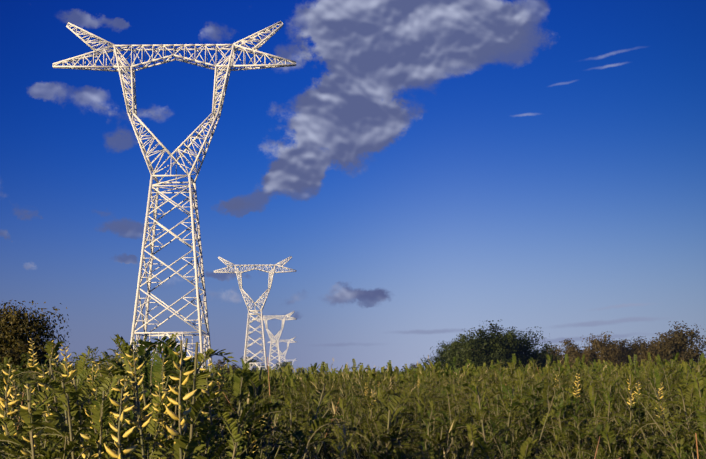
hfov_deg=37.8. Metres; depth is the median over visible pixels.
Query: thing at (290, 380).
scrub patch
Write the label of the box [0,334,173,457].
sophora
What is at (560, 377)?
sophora plant
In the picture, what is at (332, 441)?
sophora plant
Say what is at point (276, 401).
sophora plant
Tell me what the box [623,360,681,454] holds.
sophora plant
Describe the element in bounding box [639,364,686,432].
sophora plant
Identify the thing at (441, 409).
sophora plant
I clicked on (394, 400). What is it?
sophora plant
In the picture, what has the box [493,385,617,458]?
sophora plant
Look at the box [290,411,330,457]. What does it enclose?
sophora plant
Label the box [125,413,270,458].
sophora
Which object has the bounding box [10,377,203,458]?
sophora clump
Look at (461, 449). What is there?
sophora plant
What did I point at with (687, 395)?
sophora plant
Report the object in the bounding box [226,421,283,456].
sophora plant
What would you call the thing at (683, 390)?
sophora plant
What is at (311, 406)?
sophora plant
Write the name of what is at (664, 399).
sophora
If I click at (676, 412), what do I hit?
sophora plant
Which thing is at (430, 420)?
sophora plant
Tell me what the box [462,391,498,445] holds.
sophora plant
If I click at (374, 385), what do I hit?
sophora plant
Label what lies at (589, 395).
sophora plant
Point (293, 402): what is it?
sophora plant
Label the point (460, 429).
sophora plant
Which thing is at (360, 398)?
sophora plant
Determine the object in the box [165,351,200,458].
sophora clump
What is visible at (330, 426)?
sophora plant
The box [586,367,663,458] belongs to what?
sophora plant
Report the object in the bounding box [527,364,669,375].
scrub patch
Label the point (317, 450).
sophora plant
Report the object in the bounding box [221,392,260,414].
sophora plant
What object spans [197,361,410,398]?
plants
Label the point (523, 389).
sophora plant
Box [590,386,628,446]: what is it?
sophora plant
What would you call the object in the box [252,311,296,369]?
pylon
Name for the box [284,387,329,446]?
sophora plant
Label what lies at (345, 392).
feather grass
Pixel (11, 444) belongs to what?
sophora clump
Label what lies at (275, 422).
feather grass
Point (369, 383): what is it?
sophora plant
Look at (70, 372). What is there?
sophora clump
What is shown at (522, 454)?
sophora plant
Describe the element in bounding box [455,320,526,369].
poplar tree
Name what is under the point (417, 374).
scrub patch
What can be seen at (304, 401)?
sophora plant
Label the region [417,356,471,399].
feather grass
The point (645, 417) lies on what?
sophora plant
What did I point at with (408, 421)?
sophora plant
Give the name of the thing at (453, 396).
sophora plant
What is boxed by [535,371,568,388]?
sophora plant
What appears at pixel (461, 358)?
poplar tree
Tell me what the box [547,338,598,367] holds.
tamarisk tree
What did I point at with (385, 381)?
sophora plant
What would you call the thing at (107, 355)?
sophora plant
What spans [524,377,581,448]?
sophora plant
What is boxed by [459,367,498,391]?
sophora plant
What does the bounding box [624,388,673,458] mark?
sophora
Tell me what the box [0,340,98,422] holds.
sophora
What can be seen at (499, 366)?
sophora plant
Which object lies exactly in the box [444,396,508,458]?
sophora plant
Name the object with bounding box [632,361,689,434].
sophora plant
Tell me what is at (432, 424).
sophora plant
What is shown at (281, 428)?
sophora plant
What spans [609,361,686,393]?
sophora plant
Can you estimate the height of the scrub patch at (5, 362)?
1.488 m
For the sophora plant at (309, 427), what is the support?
on the ground
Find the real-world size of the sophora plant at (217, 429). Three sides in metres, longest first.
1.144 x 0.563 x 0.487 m
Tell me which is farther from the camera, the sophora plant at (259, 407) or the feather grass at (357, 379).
the feather grass at (357, 379)
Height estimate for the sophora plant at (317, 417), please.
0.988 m
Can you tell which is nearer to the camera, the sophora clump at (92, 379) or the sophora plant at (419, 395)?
the sophora clump at (92, 379)
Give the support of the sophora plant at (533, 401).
on the ground
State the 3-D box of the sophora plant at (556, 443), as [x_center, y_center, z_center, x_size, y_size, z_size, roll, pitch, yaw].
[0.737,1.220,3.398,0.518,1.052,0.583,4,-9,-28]
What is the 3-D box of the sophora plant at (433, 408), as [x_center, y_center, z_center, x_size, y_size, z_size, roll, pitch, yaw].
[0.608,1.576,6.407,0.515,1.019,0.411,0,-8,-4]
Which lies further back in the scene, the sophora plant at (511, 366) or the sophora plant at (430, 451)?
the sophora plant at (511, 366)
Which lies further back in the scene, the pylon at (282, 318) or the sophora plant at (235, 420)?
the pylon at (282, 318)
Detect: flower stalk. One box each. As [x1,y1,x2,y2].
[14,338,38,434]
[88,361,109,430]
[125,348,153,458]
[152,381,175,458]
[571,373,590,448]
[615,379,646,453]
[647,385,678,443]
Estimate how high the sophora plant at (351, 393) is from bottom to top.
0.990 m
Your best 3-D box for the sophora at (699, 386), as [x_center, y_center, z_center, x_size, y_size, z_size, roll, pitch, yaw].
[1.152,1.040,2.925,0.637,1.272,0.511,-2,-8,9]
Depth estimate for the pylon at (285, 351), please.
1161.94 m
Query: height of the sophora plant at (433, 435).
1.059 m
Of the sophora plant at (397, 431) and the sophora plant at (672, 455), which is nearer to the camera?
the sophora plant at (672, 455)
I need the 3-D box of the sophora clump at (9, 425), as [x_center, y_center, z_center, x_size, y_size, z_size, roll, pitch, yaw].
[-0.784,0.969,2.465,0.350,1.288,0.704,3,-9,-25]
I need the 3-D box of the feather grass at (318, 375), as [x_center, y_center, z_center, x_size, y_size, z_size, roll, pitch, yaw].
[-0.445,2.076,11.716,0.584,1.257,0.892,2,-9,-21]
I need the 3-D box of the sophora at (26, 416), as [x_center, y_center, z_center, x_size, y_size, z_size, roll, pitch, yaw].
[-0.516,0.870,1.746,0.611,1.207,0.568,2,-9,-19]
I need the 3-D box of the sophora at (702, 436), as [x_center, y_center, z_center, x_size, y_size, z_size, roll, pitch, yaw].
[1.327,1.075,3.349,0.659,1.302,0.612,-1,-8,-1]
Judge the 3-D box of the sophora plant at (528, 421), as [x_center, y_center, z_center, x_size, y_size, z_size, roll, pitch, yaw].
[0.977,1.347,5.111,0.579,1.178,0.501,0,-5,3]
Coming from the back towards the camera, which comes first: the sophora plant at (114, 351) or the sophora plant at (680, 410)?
the sophora plant at (114, 351)
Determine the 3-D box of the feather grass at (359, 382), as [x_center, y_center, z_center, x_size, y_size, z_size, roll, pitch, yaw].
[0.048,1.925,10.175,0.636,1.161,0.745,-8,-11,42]
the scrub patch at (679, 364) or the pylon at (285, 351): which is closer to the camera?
the scrub patch at (679, 364)
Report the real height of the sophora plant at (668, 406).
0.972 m
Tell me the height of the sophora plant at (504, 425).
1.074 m
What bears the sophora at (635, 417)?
on the ground
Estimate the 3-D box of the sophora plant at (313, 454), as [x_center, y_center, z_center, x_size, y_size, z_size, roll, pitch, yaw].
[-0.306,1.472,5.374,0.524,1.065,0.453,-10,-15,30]
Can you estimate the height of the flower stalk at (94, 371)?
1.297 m
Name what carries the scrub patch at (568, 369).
on the ground
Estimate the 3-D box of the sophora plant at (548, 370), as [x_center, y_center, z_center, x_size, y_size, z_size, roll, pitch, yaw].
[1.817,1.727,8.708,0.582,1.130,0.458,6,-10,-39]
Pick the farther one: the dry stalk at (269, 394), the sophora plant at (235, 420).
the dry stalk at (269, 394)
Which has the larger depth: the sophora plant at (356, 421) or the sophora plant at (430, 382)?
the sophora plant at (430, 382)
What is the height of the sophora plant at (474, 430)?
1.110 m
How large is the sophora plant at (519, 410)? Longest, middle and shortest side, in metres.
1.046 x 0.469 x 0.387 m
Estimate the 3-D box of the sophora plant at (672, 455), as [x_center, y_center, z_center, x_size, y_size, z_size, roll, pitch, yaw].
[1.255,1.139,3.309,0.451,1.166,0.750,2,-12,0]
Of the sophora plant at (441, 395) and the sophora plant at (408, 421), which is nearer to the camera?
the sophora plant at (408, 421)
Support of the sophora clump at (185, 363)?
on the ground
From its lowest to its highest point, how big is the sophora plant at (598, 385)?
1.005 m
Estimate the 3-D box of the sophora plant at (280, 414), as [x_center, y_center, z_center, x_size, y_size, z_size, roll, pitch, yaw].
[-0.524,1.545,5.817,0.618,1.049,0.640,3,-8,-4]
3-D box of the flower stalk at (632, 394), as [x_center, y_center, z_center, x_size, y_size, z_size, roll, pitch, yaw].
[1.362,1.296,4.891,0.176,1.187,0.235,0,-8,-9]
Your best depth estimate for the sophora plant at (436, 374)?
16.70 m
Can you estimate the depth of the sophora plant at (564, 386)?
5.84 m
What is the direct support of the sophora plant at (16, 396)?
on the ground
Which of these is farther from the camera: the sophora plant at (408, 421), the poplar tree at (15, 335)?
the poplar tree at (15, 335)
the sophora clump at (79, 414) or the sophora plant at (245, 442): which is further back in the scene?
the sophora plant at (245, 442)
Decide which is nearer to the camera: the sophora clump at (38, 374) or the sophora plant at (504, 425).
the sophora clump at (38, 374)
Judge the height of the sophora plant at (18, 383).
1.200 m
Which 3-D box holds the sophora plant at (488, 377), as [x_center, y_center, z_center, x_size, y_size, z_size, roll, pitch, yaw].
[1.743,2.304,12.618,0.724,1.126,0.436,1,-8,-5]
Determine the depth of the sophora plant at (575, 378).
10.98 m
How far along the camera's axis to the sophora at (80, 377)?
2.34 m
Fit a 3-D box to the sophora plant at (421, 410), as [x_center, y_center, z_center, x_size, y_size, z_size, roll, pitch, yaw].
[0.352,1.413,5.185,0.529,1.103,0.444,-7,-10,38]
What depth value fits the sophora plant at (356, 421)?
6.71 m
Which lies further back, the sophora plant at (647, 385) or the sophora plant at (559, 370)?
the sophora plant at (647, 385)
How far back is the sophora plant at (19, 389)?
8.18 m
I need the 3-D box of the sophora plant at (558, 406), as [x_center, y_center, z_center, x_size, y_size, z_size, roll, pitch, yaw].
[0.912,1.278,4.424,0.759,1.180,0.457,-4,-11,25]
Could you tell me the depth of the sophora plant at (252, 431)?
4.96 m
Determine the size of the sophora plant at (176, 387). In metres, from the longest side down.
1.341 x 0.659 x 0.571 m
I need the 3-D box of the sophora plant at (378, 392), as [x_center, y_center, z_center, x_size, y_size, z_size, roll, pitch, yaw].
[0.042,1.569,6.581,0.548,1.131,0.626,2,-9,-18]
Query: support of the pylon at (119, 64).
on the ground
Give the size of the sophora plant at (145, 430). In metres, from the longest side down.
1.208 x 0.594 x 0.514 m
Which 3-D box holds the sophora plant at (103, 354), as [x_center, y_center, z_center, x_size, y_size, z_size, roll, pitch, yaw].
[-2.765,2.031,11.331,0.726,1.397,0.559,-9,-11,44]
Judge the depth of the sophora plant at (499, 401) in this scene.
5.73 m
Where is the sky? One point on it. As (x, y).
(427, 172)
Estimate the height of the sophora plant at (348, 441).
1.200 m
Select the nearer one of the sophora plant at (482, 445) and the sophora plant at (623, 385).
the sophora plant at (482, 445)
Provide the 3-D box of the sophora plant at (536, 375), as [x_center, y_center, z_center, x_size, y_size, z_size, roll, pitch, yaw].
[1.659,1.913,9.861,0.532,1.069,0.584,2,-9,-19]
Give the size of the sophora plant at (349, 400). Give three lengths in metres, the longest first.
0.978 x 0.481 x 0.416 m
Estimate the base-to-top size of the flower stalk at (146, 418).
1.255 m
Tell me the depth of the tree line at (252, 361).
475.06 m
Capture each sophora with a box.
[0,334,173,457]
[0,338,176,458]
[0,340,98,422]
[0,341,109,458]
[0,383,92,458]
[21,385,333,458]
[46,368,171,455]
[53,341,288,458]
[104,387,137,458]
[125,369,288,458]
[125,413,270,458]
[131,342,345,458]
[188,355,221,458]
[338,383,370,428]
[487,369,577,446]
[545,374,590,458]
[546,375,655,457]
[567,372,701,458]
[599,382,678,450]
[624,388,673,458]
[630,371,705,458]
[630,402,705,458]
[631,365,705,458]
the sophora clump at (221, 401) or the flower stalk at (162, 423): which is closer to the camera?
the flower stalk at (162, 423)
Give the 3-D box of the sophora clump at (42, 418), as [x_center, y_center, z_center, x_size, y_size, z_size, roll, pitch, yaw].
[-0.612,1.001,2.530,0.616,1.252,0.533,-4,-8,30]
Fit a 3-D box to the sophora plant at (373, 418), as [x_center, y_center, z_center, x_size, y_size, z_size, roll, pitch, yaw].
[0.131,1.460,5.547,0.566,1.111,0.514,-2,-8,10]
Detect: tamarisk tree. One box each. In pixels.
[539,346,561,362]
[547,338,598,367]
[568,331,626,367]
[607,339,634,368]
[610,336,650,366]
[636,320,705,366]
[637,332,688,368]
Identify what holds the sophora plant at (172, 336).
on the ground
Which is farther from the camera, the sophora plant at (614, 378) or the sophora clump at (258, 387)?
the sophora plant at (614, 378)
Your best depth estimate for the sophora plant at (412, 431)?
5.15 m
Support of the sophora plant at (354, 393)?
on the ground
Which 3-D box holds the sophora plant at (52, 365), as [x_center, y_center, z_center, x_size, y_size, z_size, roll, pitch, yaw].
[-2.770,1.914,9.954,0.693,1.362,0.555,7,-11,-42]
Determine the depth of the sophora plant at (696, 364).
10.64 m
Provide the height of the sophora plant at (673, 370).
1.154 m
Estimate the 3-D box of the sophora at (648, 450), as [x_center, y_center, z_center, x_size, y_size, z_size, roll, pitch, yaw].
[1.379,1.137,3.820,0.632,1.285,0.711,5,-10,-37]
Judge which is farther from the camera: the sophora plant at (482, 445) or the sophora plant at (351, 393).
the sophora plant at (351, 393)
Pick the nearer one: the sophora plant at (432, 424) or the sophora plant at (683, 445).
the sophora plant at (683, 445)
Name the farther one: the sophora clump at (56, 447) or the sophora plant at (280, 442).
the sophora plant at (280, 442)
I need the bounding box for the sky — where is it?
[0,0,705,373]
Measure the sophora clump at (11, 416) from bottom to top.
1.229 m
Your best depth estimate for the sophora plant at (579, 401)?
7.52 m
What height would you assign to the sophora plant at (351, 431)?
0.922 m
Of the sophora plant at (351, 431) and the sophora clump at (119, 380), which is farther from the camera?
the sophora plant at (351, 431)
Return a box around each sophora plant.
[0,376,31,405]
[0,384,26,412]
[0,408,13,431]
[1,365,33,393]
[1,389,26,453]
[3,373,18,388]
[3,374,35,426]
[5,352,63,406]
[8,380,18,445]
[14,378,21,412]
[16,363,70,425]
[25,357,58,384]
[55,391,157,457]
[62,349,103,367]
[69,351,109,373]
[76,350,233,455]
[77,346,106,369]
[81,334,125,370]
[81,368,101,403]
[82,333,226,429]
[88,352,149,381]
[89,347,98,368]
[100,337,156,367]
[107,348,136,387]
[156,356,229,412]
[207,427,307,458]
[208,407,272,458]
[213,408,279,455]
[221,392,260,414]
[224,422,286,458]
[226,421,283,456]
[234,410,313,455]
[246,412,295,458]
[248,398,298,439]
[254,396,322,458]
[254,412,266,455]
[256,432,330,458]
[258,409,338,458]
[259,394,316,445]
[260,393,304,422]
[262,395,333,458]
[267,393,317,450]
[269,397,361,458]
[274,401,333,457]
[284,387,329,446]
[286,386,323,433]
[286,390,308,438]
[287,422,308,458]
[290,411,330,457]
[297,390,308,426]
[297,396,355,455]
[297,402,337,454]
[298,392,339,441]
[302,391,342,455]
[302,398,407,458]
[303,394,414,458]
[304,399,350,455]
[311,372,333,452]
[311,404,380,458]
[315,378,351,438]
[321,383,360,438]
[321,390,416,458]
[321,396,418,458]
[324,386,406,458]
[325,380,362,421]
[327,374,370,427]
[327,412,380,458]
[328,373,362,406]
[329,386,429,458]
[331,375,377,411]
[332,401,422,458]
[333,374,358,415]
[336,386,370,422]
[337,385,371,451]
[338,390,428,457]
[341,382,388,422]
[341,384,375,411]
[346,383,412,455]
[346,393,413,458]
[346,405,436,458]
[346,406,366,446]
[347,379,391,415]
[348,392,437,458]
[349,406,445,458]
[351,374,383,400]
[360,399,429,457]
[364,409,443,458]
[372,379,394,407]
[372,441,397,458]
[373,426,492,458]
[374,403,419,456]
[379,397,448,457]
[385,388,467,457]
[386,372,454,435]
[393,411,453,458]
[400,423,496,458]
[401,385,488,452]
[402,379,443,415]
[406,402,457,449]
[408,424,507,458]
[409,401,474,455]
[411,396,489,458]
[413,378,440,406]
[415,442,445,458]
[416,386,445,429]
[417,369,450,411]
[417,381,471,422]
[422,369,448,388]
[426,403,466,453]
[426,407,506,458]
[427,375,460,415]
[431,374,486,438]
[434,370,467,387]
[434,385,546,458]
[435,386,548,458]
[436,400,502,458]
[437,381,523,458]
[438,382,489,457]
[438,385,542,458]
[439,385,502,452]
[440,381,538,458]
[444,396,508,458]
[452,366,529,431]
[452,381,578,458]
[457,370,526,458]
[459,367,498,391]
[461,375,506,413]
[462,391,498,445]
[462,406,501,452]
[464,362,587,451]
[464,391,542,458]
[466,372,493,391]
[473,402,541,458]
[475,366,516,425]
[475,387,644,458]
[479,364,550,421]
[482,372,564,436]
[482,396,554,458]
[483,372,550,446]
[484,437,539,458]
[487,381,621,458]
[490,387,542,446]
[490,392,583,451]
[493,361,514,383]
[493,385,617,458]
[495,382,604,458]
[500,383,592,458]
[514,360,550,397]
[519,438,570,458]
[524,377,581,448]
[524,380,562,443]
[526,363,588,455]
[526,395,612,458]
[527,374,553,442]
[534,387,659,458]
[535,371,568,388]
[539,412,594,458]
[541,367,570,455]
[541,379,699,458]
[546,370,574,409]
[547,364,589,399]
[547,375,657,458]
[549,394,638,458]
[551,361,591,420]
[559,411,705,458]
[561,397,654,458]
[569,367,599,387]
[571,383,588,445]
[571,394,607,458]
[572,374,675,457]
[574,380,604,426]
[575,373,607,432]
[578,368,680,458]
[580,375,609,455]
[584,361,606,394]
[585,374,660,450]
[585,387,648,446]
[585,400,677,457]
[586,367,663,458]
[586,384,693,458]
[587,385,674,458]
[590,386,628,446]
[591,400,657,457]
[592,360,617,381]
[594,376,643,428]
[597,369,630,408]
[599,430,690,458]
[601,369,642,448]
[606,396,681,448]
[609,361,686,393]
[614,368,705,458]
[621,382,669,429]
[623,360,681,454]
[624,388,696,456]
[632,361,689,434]
[632,409,673,453]
[635,364,704,419]
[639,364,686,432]
[643,371,705,457]
[649,367,698,427]
[654,361,699,435]
[658,385,705,458]
[661,391,705,435]
[663,364,696,390]
[665,398,701,457]
[666,451,676,458]
[676,360,702,383]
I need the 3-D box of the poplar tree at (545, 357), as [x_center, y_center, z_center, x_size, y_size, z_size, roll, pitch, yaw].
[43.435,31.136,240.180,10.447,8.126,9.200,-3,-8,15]
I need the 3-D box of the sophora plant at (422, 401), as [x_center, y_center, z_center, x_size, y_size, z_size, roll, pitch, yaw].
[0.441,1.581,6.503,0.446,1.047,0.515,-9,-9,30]
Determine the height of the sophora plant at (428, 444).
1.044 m
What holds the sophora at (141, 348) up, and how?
on the ground
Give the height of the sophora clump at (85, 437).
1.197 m
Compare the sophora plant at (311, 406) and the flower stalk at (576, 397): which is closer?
the flower stalk at (576, 397)
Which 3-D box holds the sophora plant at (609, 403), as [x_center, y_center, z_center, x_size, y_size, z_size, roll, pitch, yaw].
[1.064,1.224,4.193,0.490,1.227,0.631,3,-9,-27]
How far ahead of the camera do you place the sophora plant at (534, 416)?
6.75 m
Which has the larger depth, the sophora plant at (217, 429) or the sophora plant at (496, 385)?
the sophora plant at (496, 385)
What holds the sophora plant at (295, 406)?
on the ground
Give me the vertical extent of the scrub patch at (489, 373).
1.465 m
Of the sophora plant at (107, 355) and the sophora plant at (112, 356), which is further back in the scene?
the sophora plant at (112, 356)
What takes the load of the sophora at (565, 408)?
on the ground
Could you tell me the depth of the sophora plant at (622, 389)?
9.47 m
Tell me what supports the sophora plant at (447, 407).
on the ground
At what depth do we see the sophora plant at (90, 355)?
16.56 m
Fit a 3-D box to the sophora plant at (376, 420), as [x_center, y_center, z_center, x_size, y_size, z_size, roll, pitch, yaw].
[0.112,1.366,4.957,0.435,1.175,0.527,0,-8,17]
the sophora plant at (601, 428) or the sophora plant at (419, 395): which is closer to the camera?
the sophora plant at (601, 428)
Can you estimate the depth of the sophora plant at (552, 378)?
9.40 m
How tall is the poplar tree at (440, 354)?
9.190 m
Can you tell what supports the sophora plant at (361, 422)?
on the ground
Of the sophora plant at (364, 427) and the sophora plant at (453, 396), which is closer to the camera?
the sophora plant at (364, 427)
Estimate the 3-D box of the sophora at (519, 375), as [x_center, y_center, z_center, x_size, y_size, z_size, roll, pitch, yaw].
[1.154,1.443,6.223,0.600,1.199,0.482,0,-8,-3]
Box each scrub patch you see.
[0,357,155,380]
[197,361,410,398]
[198,359,440,402]
[213,367,394,394]
[377,367,537,378]
[386,366,571,382]
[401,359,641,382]
[428,352,705,393]
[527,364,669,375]
[545,359,700,378]
[606,360,705,381]
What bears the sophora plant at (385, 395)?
on the ground
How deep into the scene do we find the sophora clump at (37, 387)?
2.77 m
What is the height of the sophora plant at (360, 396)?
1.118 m
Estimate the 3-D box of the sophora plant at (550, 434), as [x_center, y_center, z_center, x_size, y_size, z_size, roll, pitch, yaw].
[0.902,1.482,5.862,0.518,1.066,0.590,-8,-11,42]
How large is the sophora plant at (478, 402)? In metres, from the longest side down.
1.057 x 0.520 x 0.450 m
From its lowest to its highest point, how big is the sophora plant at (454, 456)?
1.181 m
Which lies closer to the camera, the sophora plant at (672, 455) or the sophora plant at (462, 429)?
the sophora plant at (672, 455)
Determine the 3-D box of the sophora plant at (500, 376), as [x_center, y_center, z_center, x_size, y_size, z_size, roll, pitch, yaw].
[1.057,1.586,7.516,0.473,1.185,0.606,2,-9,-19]
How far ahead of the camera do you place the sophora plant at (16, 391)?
7.44 m
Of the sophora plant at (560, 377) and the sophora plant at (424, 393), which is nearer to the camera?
the sophora plant at (424, 393)
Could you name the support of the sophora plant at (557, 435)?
on the ground
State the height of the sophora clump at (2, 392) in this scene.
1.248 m
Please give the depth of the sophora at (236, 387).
2.50 m
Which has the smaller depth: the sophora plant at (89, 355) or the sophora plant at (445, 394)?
the sophora plant at (445, 394)
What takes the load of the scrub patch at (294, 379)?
on the ground
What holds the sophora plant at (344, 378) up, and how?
on the ground
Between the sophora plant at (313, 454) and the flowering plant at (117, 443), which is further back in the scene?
the sophora plant at (313, 454)
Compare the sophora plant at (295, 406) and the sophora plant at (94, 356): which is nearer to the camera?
the sophora plant at (295, 406)
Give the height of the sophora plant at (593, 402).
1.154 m
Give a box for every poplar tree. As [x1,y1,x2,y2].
[0,300,69,371]
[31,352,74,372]
[418,341,457,372]
[438,328,490,370]
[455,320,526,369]
[498,326,555,368]
[527,348,561,368]
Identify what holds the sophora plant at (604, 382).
on the ground
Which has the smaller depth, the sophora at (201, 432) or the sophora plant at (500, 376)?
the sophora at (201, 432)
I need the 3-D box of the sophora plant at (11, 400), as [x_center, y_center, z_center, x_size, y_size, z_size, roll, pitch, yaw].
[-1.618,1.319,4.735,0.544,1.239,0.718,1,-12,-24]
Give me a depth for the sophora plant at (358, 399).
8.77 m
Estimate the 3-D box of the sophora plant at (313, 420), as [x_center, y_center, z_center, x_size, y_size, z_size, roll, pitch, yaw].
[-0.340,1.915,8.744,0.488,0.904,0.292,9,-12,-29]
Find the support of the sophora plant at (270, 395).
on the ground
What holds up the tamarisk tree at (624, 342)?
on the ground
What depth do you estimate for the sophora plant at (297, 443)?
5.00 m
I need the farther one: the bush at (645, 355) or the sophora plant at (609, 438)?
the bush at (645, 355)
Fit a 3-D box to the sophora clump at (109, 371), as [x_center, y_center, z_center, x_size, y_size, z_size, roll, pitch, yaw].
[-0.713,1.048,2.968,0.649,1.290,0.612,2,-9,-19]
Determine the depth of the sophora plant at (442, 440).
4.45 m
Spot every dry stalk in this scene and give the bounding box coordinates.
[217,357,339,458]
[695,433,698,458]
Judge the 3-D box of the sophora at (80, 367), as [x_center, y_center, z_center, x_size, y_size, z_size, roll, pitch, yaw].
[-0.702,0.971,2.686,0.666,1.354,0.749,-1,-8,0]
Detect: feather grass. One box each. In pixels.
[241,394,279,455]
[288,361,346,402]
[312,368,393,403]
[312,399,472,458]
[313,368,394,438]
[341,365,417,408]
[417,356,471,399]
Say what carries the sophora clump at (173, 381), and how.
on the ground
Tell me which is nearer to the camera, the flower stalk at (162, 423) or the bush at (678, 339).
the flower stalk at (162, 423)
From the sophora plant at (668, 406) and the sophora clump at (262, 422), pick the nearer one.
the sophora clump at (262, 422)
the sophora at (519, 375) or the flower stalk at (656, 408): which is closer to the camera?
the flower stalk at (656, 408)
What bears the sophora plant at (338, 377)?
on the ground
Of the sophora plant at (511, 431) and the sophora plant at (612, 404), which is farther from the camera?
the sophora plant at (612, 404)
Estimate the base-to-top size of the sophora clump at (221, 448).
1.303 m
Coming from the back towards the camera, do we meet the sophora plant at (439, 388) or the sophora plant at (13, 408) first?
the sophora plant at (439, 388)
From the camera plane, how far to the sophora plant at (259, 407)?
7.25 m
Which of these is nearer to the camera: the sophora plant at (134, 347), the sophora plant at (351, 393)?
the sophora plant at (351, 393)
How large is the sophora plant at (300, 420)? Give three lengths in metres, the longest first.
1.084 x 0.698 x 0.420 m
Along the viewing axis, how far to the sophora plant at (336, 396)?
12.28 m
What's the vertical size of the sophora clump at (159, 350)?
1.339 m
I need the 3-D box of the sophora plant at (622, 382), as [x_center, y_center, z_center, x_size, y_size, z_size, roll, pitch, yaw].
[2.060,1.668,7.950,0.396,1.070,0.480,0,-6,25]
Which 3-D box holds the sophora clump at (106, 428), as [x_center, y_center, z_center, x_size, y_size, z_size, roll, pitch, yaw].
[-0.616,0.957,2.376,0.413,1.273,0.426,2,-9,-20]
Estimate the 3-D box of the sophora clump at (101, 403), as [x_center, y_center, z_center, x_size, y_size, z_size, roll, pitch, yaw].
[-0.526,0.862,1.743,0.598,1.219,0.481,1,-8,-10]
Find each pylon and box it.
[52,21,295,373]
[214,256,296,372]
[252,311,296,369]
[268,336,296,364]
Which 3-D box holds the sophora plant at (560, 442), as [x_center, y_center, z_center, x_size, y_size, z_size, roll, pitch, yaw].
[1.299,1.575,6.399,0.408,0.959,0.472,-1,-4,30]
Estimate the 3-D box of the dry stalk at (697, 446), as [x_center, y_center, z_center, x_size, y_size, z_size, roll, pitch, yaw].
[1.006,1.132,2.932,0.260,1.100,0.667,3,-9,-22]
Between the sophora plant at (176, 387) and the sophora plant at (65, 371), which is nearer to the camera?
the sophora plant at (176, 387)
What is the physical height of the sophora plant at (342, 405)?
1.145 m
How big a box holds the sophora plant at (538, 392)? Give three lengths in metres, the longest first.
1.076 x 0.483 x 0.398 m
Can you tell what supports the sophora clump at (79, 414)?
on the ground
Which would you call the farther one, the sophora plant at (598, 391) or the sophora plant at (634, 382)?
the sophora plant at (598, 391)
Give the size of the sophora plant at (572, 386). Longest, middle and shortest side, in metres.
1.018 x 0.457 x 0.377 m
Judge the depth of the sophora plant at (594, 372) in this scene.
14.50 m
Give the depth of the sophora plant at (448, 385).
9.51 m
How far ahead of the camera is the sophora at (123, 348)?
2.08 m
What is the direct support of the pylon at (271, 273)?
on the ground
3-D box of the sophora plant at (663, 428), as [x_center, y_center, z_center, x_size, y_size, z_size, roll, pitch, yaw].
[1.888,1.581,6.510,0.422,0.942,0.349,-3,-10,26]
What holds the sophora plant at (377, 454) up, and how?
on the ground
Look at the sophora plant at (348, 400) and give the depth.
9.36 m
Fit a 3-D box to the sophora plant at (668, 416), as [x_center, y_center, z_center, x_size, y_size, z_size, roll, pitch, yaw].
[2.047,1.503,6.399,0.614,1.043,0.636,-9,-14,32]
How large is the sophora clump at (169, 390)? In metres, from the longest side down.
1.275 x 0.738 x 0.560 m
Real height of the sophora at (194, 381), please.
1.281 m
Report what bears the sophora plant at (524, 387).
on the ground
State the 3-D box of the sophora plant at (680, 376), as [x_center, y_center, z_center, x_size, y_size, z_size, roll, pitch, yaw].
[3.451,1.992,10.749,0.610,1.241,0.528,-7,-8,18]
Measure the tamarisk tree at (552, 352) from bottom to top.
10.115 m
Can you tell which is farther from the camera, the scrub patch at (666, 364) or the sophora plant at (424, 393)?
the scrub patch at (666, 364)
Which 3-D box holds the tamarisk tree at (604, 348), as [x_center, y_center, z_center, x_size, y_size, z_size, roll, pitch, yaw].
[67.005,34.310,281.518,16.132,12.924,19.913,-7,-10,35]
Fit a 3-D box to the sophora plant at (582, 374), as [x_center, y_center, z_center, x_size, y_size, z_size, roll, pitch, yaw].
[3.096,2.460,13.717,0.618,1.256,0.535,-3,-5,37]
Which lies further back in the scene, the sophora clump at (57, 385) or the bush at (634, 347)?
the bush at (634, 347)
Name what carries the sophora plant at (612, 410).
on the ground
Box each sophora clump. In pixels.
[0,339,280,458]
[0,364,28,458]
[0,382,26,444]
[0,382,83,458]
[2,352,262,458]
[2,387,22,458]
[3,408,51,456]
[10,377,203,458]
[17,387,163,458]
[20,368,51,449]
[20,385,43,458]
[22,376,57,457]
[25,336,286,458]
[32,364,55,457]
[33,379,292,458]
[37,406,82,456]
[41,382,208,458]
[42,340,298,458]
[57,364,306,458]
[60,344,111,438]
[63,368,231,458]
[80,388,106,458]
[82,374,205,458]
[83,365,133,458]
[86,352,228,458]
[87,367,97,423]
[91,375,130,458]
[107,380,197,457]
[123,368,339,458]
[150,373,177,458]
[152,343,344,458]
[158,351,346,451]
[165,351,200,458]
[198,364,240,454]
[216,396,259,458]
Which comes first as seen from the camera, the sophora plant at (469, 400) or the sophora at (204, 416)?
the sophora at (204, 416)
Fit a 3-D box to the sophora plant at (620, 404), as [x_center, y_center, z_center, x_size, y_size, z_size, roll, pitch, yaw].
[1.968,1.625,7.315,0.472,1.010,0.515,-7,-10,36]
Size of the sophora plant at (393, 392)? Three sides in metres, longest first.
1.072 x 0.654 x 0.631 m
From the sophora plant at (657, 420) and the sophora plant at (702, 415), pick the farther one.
the sophora plant at (657, 420)
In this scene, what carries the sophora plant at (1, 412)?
on the ground
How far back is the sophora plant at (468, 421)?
7.08 m
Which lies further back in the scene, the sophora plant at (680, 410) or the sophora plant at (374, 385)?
the sophora plant at (374, 385)
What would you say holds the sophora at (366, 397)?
on the ground
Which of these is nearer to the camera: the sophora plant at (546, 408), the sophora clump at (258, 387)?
the sophora clump at (258, 387)

